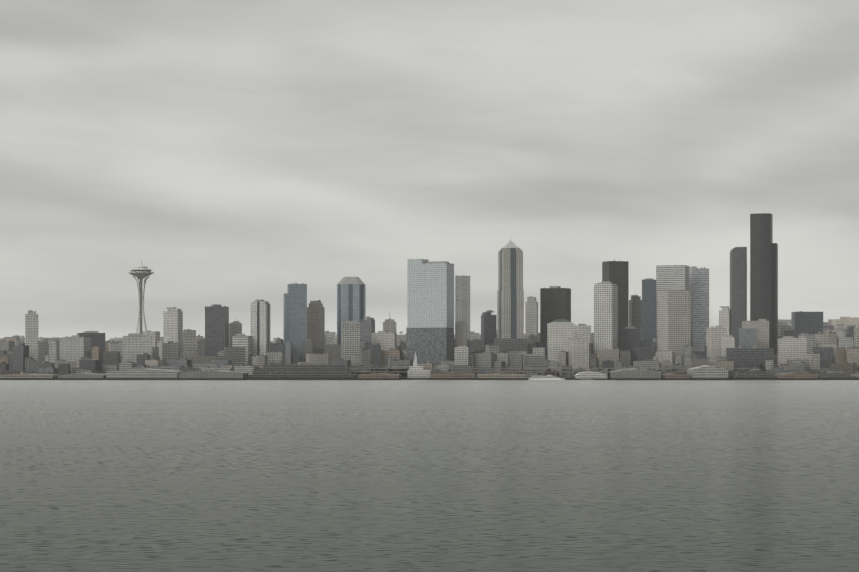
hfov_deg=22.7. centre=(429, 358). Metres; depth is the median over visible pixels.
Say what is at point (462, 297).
tower
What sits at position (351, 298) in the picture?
tower
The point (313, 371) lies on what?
pier sheds
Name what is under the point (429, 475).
water
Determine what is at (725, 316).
tower
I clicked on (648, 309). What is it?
tower
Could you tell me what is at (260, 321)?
tower
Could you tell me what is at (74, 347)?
block
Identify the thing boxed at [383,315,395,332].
tower
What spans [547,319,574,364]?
block arched
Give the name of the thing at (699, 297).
tower
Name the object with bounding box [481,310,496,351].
tower
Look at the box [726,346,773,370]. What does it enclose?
block
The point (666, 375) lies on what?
pier sheds
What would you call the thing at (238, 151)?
sky
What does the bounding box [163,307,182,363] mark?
tower
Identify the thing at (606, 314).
tower
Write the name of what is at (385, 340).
block
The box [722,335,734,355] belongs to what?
block
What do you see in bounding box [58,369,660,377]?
pier sheds
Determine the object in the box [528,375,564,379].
ferry
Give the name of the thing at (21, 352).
city blocks
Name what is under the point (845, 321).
harborview block
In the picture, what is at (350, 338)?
block
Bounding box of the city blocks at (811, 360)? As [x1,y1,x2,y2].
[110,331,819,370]
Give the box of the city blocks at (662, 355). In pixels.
[0,330,833,370]
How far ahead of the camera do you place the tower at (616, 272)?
4615.89 m
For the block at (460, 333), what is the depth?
4292.84 m
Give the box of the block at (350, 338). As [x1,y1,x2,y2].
[341,321,360,359]
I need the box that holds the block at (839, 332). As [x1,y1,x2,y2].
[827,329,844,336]
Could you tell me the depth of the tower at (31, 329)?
4307.14 m
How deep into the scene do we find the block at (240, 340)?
4330.00 m
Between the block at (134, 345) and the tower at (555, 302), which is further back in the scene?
the tower at (555, 302)
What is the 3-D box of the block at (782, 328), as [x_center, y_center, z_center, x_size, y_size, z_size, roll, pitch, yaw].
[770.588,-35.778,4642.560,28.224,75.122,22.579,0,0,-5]
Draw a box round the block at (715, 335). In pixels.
[706,326,726,360]
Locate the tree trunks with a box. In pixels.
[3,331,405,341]
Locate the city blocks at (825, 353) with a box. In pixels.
[0,329,847,375]
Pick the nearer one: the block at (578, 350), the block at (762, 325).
the block at (578, 350)
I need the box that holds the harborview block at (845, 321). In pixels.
[832,317,858,328]
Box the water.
[0,380,858,571]
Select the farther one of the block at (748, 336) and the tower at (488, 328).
the tower at (488, 328)
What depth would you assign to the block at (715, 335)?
4235.39 m
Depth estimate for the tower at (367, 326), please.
4457.77 m
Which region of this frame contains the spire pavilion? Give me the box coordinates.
[407,351,430,377]
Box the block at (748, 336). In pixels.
[739,326,757,347]
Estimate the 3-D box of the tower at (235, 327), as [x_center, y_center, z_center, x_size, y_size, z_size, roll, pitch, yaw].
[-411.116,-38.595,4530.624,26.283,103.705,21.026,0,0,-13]
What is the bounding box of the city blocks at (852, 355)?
[0,336,858,371]
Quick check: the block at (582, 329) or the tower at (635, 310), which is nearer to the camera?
the block at (582, 329)
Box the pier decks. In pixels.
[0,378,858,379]
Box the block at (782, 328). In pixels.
[778,325,792,338]
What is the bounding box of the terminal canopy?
[575,372,606,377]
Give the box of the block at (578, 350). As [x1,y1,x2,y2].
[569,332,588,369]
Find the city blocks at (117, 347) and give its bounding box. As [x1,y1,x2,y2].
[77,331,804,372]
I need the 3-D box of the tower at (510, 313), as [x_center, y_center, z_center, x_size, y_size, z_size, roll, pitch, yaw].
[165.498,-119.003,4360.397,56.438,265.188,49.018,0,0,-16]
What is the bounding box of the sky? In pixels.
[0,0,858,340]
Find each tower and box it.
[25,310,37,360]
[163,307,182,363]
[205,304,228,355]
[229,321,241,346]
[251,299,269,354]
[283,283,306,362]
[307,300,324,348]
[337,277,365,344]
[361,316,374,349]
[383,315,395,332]
[406,259,453,365]
[455,275,469,338]
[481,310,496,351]
[494,235,527,352]
[525,296,537,340]
[540,286,570,341]
[594,281,617,358]
[602,260,628,347]
[629,295,641,328]
[642,278,655,340]
[656,265,688,335]
[658,289,689,364]
[689,266,708,351]
[719,306,730,334]
[730,247,746,347]
[750,213,777,354]
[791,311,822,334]
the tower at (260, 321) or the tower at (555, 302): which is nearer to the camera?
the tower at (260, 321)
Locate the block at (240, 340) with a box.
[232,334,251,363]
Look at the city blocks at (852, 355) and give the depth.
4233.98 m
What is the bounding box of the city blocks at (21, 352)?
[0,322,858,375]
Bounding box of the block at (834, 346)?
[811,345,841,361]
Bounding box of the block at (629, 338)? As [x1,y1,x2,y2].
[620,327,639,350]
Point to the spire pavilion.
(415, 370)
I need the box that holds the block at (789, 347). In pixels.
[777,336,806,364]
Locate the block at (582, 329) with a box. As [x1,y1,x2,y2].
[575,324,590,353]
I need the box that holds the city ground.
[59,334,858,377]
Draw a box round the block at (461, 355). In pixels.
[454,346,468,364]
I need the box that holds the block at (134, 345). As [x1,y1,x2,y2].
[122,333,151,362]
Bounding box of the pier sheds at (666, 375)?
[358,372,817,377]
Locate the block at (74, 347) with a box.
[61,335,90,366]
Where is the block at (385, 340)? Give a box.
[371,331,396,349]
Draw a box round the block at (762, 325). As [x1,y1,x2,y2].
[742,319,768,347]
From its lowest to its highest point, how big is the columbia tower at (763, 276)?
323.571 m
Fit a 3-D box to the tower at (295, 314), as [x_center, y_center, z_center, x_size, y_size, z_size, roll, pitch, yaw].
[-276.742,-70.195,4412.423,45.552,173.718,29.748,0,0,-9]
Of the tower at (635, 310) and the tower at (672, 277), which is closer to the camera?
the tower at (672, 277)
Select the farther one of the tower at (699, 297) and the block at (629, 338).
the tower at (699, 297)
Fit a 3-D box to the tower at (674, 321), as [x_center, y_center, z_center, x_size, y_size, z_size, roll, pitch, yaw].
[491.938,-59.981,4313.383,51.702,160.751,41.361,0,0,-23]
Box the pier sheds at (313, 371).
[247,365,855,377]
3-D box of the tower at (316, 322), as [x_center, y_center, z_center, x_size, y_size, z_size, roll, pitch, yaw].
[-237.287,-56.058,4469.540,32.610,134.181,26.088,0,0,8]
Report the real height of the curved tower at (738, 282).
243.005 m
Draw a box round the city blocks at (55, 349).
[16,333,852,377]
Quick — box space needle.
[128,261,153,335]
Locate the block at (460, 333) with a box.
[455,321,466,346]
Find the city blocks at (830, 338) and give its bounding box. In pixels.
[0,325,853,377]
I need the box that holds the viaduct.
[349,368,750,376]
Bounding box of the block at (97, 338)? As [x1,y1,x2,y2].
[77,331,104,361]
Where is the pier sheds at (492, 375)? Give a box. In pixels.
[0,373,858,377]
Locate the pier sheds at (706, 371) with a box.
[106,365,727,377]

